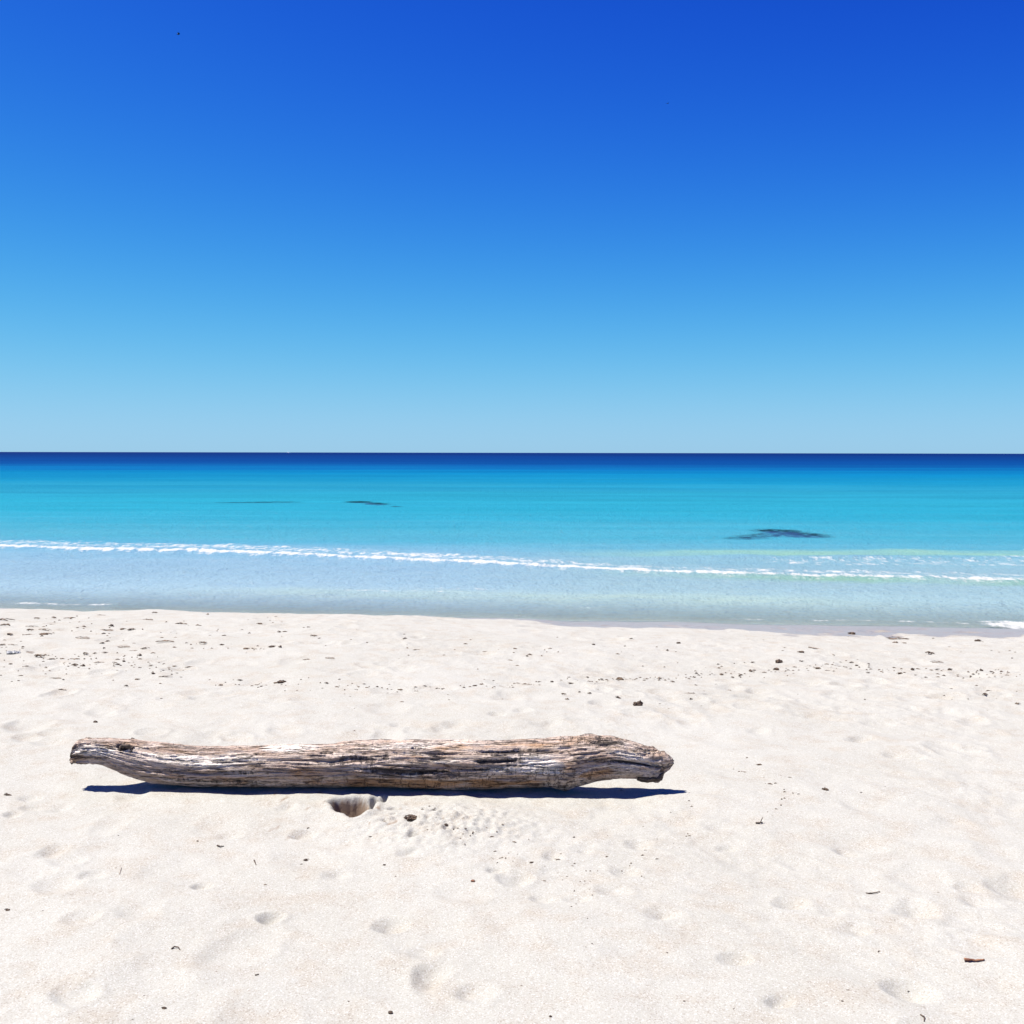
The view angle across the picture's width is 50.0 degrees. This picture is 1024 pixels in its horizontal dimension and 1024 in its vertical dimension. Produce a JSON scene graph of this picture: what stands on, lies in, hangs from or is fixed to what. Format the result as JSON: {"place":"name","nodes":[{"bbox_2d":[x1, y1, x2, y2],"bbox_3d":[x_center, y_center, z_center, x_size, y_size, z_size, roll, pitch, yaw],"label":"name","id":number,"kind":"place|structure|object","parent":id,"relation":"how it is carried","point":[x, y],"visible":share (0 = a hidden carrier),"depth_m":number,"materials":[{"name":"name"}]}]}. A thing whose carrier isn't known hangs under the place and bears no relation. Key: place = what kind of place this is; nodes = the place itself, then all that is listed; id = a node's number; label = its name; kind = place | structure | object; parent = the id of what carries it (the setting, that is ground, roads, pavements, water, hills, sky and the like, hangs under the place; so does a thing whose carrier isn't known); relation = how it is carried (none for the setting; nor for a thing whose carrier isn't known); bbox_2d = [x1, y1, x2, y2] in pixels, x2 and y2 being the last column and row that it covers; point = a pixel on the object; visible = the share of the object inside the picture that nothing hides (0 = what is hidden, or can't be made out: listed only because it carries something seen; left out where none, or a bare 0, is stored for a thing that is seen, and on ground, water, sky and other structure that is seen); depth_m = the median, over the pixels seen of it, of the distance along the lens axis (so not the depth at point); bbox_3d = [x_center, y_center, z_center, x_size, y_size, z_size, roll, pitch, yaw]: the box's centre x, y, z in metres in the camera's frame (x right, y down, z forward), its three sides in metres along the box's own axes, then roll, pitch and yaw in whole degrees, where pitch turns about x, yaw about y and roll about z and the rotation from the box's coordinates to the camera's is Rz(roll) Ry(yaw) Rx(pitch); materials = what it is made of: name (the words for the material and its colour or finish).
{"place":"outdoors","nodes":[
{"label":"outdoors","id":0,"kind":"place"},
{"bbox_2d":[6,650,19,653],"bbox_3d":[-3.933,1.103,8.660,0.100,0.018,0.080,-1,3,-20],"label":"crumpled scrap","id":1,"kind":"object","parent":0,"point":[14,651],"visible":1,"depth_m":8.65,"materials":[{"name":"white paper"}]},
{"bbox_2d":[0,501,1023,1023],"bbox_3d":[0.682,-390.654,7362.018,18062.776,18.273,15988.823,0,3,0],"label":"sand beach","id":2,"kind":"structure","parent":0,"point":[374,907],"depth_m":4.58,"materials":[{"name":"white sand"}]},
{"bbox_2d":[69,733,673,790],"bbox_3d":[-0.648,1.154,5.094,2.800,0.262,0.226,0,3,0],"label":"driftwood log","id":3,"kind":"object","parent":2,"relation":"on","point":[564,763],"visible":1,"depth_m":5.03,"materials":[{"name":"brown wood"}]},
{"bbox_2d":[404,814,416,820],"bbox_3d":[-0.426,1.287,4.625,0.069,0.018,0.039,-1,3,-16],"label":"seaweed clump","id":4,"kind":"object","parent":2,"relation":"on","point":[410,817],"visible":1,"depth_m":4.62,"materials":[{"name":"brown plant"}]},
{"bbox_2d":[1,619,1019,906],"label":"seaweed litter","id":5,"kind":"object","parent":2,"relation":"on","point":[463,687],"visible":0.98,"depth_m":8.29,"materials":[{"name":"brown plant"}]},
{"bbox_2d":[633,700,642,705],"bbox_3d":[0.793,1.204,6.914,0.067,0.045,0.047,0,3,0],"label":"seaweed clump","id":6,"kind":"object","parent":2,"relation":"on","point":[639,703],"visible":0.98,"depth_m":6.90,"materials":[{"name":"brown plant"}]},
{"bbox_2d":[739,529,824,539],"bbox_3d":[6.040,0.963,26.007,4.151,0.805,8.206,0,3,0],"label":"seagrass bed","id":7,"kind":"object","parent":2,"relation":"on","point":[786,533],"visible":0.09,"depth_m":26.38,"materials":[{"name":"teal plant"}]},
{"bbox_2d":[964,958,984,961],"bbox_3d":[1.416,1.372,3.362,0.063,0.011,0.012,0,3,5],"label":"stick","id":8,"kind":"object","parent":2,"relation":"on","point":[969,959],"visible":1,"depth_m":3.36,"materials":[{"name":"brown wood"}]},
{"bbox_2d":[0,452,1023,628],"bbox_3d":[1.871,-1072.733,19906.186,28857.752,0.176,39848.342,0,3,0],"label":"sea","id":9,"kind":"structure","parent":0,"point":[919,532],"depth_m":27.23,"materials":[{"name":"liquid"}]},
{"bbox_2d":[347,502,397,506],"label":"seagrass bed","id":10,"kind":"object","parent":9,"relation":"in","point":[370,503],"visible":0.1,"depth_m":42.04,"materials":[{"name":"teal plant"}]},
{"bbox_2d":[0,0,1023,453],"label":"sky","id":11,"kind":"structure","parent":0,"point":[353,226],"materials":[{"name":"blue"}]}
]}

